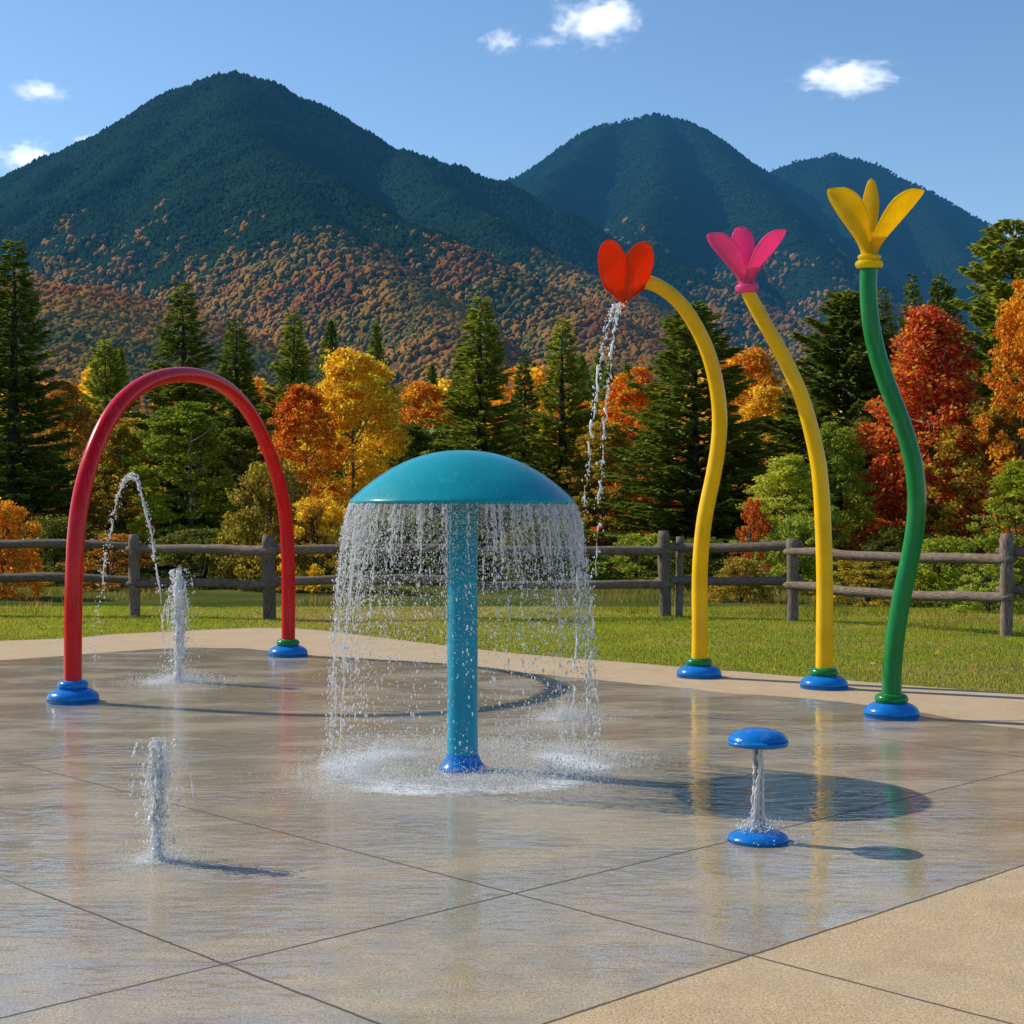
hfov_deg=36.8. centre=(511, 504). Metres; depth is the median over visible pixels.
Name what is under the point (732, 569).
shrub
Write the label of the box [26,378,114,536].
maple tree
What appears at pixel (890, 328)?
spruce tree
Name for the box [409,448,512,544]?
birch tree
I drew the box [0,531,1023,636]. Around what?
rail fence
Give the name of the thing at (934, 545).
shrub
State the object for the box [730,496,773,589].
shrub
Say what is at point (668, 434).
spruce tree
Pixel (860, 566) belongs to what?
shrub
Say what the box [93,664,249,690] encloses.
splash patch
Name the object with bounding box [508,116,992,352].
mountain
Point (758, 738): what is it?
mushroom bubbler
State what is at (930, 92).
sky
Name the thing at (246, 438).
birch tree
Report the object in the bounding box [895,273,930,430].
spruce tree
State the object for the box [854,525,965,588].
shrub
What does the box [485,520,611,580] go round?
shrub
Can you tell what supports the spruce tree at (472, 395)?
on the lawn at (220, 598)
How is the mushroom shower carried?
on the splash pad pavement
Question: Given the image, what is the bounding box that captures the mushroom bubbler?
[727,727,788,847]
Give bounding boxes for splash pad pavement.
[0,628,1023,1023]
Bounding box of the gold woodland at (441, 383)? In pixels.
[0,360,842,535]
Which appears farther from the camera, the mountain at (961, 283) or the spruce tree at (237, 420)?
the mountain at (961, 283)
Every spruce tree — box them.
[0,239,106,570]
[89,281,251,566]
[192,317,268,529]
[238,311,344,563]
[402,296,549,570]
[499,356,554,562]
[508,318,633,569]
[576,299,788,572]
[861,287,897,395]
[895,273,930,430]
[924,273,972,377]
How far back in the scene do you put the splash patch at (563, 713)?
11.85 m
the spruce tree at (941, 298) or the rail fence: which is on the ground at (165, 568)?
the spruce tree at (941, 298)
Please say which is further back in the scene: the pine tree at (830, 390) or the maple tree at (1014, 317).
the pine tree at (830, 390)
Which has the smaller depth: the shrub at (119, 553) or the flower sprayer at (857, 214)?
the flower sprayer at (857, 214)
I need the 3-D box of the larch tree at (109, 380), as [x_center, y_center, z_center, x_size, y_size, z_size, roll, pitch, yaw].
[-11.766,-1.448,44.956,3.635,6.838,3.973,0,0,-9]
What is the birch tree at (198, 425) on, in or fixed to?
on the lawn at (220, 598)
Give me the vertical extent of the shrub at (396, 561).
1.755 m
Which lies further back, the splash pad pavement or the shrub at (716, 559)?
the shrub at (716, 559)
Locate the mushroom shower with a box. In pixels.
[349,450,574,772]
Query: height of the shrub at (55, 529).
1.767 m
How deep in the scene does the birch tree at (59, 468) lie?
39.77 m
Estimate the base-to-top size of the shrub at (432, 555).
1.708 m
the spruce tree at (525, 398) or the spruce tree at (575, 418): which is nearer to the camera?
the spruce tree at (575, 418)
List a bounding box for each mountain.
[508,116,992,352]
[770,156,1021,292]
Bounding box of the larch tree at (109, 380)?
[60,338,166,559]
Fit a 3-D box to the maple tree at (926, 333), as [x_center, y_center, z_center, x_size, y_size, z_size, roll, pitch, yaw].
[9.098,-1.221,33.918,4.732,6.467,4.833,0,0,-5]
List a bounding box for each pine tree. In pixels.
[744,290,967,568]
[900,218,1023,572]
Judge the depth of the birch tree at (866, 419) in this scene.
36.69 m
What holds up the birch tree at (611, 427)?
on the lawn at (220, 598)
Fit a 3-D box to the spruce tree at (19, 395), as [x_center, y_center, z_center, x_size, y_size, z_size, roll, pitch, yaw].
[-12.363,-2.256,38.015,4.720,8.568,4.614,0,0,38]
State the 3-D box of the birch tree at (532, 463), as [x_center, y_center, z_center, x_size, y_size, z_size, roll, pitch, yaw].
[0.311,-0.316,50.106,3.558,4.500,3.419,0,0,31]
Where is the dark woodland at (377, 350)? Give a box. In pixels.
[0,318,996,551]
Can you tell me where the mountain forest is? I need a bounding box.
[0,70,1022,426]
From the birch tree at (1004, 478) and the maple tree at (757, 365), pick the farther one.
the maple tree at (757, 365)
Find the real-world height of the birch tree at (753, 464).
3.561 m
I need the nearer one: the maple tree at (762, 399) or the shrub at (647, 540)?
the shrub at (647, 540)
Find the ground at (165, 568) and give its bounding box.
[44,552,969,570]
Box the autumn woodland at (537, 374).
[20,352,1018,539]
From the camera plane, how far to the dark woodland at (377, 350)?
54.44 m
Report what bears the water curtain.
attached to the mushroom shower
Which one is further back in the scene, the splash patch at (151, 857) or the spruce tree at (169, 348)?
the spruce tree at (169, 348)
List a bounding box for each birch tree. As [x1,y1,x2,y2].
[0,449,98,562]
[67,417,167,568]
[116,401,253,573]
[184,426,272,569]
[361,421,439,561]
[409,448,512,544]
[497,433,570,508]
[550,420,654,573]
[701,437,781,540]
[729,454,846,576]
[779,421,876,579]
[825,416,906,567]
[923,396,1023,582]
[959,459,1023,597]
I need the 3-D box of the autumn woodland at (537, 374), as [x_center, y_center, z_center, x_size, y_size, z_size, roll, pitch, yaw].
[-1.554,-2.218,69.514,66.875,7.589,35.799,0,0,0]
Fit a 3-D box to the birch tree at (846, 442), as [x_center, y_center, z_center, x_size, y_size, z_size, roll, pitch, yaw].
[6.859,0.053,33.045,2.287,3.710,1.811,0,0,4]
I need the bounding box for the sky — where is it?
[0,0,1023,238]
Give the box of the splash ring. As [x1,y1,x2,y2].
[249,704,685,805]
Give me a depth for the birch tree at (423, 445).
42.72 m
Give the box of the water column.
[722,749,803,847]
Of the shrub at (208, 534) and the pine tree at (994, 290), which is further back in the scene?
the pine tree at (994, 290)
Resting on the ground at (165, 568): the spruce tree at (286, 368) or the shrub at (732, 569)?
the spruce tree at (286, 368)
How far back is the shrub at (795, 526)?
29.36 m
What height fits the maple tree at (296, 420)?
4.822 m
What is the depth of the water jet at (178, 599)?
14.33 m
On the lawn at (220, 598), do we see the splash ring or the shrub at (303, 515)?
the shrub at (303, 515)
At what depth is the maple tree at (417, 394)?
53.54 m
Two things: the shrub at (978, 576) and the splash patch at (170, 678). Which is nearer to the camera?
the splash patch at (170, 678)
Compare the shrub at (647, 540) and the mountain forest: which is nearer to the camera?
the shrub at (647, 540)
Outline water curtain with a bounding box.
[319,502,604,793]
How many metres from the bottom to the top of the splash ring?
0.326 m
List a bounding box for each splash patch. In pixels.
[87,836,236,874]
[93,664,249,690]
[495,692,651,727]
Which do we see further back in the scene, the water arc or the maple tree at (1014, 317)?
the maple tree at (1014, 317)
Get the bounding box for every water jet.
[121,736,194,859]
[150,565,207,680]
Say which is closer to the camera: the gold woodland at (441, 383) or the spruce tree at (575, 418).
the spruce tree at (575, 418)
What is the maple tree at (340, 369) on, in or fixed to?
on the lawn at (220, 598)
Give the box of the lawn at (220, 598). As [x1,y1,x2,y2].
[0,570,1023,693]
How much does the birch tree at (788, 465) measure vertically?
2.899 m
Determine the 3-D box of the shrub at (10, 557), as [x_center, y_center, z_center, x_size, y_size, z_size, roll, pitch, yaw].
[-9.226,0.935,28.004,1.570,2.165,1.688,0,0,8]
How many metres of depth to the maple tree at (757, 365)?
45.58 m
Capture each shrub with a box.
[0,497,52,600]
[0,515,128,586]
[55,532,160,591]
[126,527,258,589]
[205,458,321,591]
[268,496,369,593]
[319,516,434,575]
[369,517,506,584]
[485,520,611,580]
[584,532,691,589]
[648,536,747,590]
[708,557,779,603]
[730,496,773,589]
[752,514,845,594]
[808,560,897,607]
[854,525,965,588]
[889,534,997,607]
[949,564,1023,613]
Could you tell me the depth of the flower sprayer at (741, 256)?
13.78 m
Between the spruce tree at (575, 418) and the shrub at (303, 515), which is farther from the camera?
the spruce tree at (575, 418)
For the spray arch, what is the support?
on the splash pad pavement
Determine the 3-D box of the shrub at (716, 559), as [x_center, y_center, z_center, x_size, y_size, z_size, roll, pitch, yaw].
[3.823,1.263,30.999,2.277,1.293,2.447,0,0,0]
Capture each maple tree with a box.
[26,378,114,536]
[257,382,358,575]
[286,347,414,542]
[388,380,460,555]
[585,366,685,545]
[699,345,800,533]
[729,384,798,531]
[832,304,1015,580]
[972,278,1023,572]
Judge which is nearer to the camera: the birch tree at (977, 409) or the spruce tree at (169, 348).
the birch tree at (977, 409)
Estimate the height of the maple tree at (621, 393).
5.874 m
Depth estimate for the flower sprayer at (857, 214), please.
11.92 m
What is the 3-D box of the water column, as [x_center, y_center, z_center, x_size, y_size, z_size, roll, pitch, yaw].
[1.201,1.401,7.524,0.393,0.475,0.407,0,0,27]
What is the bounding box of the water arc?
[91,472,170,675]
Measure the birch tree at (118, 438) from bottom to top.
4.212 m
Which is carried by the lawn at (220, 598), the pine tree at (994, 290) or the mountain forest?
the pine tree at (994, 290)
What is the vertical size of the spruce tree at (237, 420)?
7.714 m
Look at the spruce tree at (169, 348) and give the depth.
43.77 m
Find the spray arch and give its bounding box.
[46,367,307,704]
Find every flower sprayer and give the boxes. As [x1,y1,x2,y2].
[598,240,726,679]
[707,226,847,690]
[827,178,925,720]
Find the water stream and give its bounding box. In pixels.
[567,301,626,714]
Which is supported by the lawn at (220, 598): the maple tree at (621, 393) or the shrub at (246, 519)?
the shrub at (246, 519)
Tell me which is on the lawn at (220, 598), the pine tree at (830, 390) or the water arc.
the pine tree at (830, 390)
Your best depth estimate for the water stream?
13.01 m

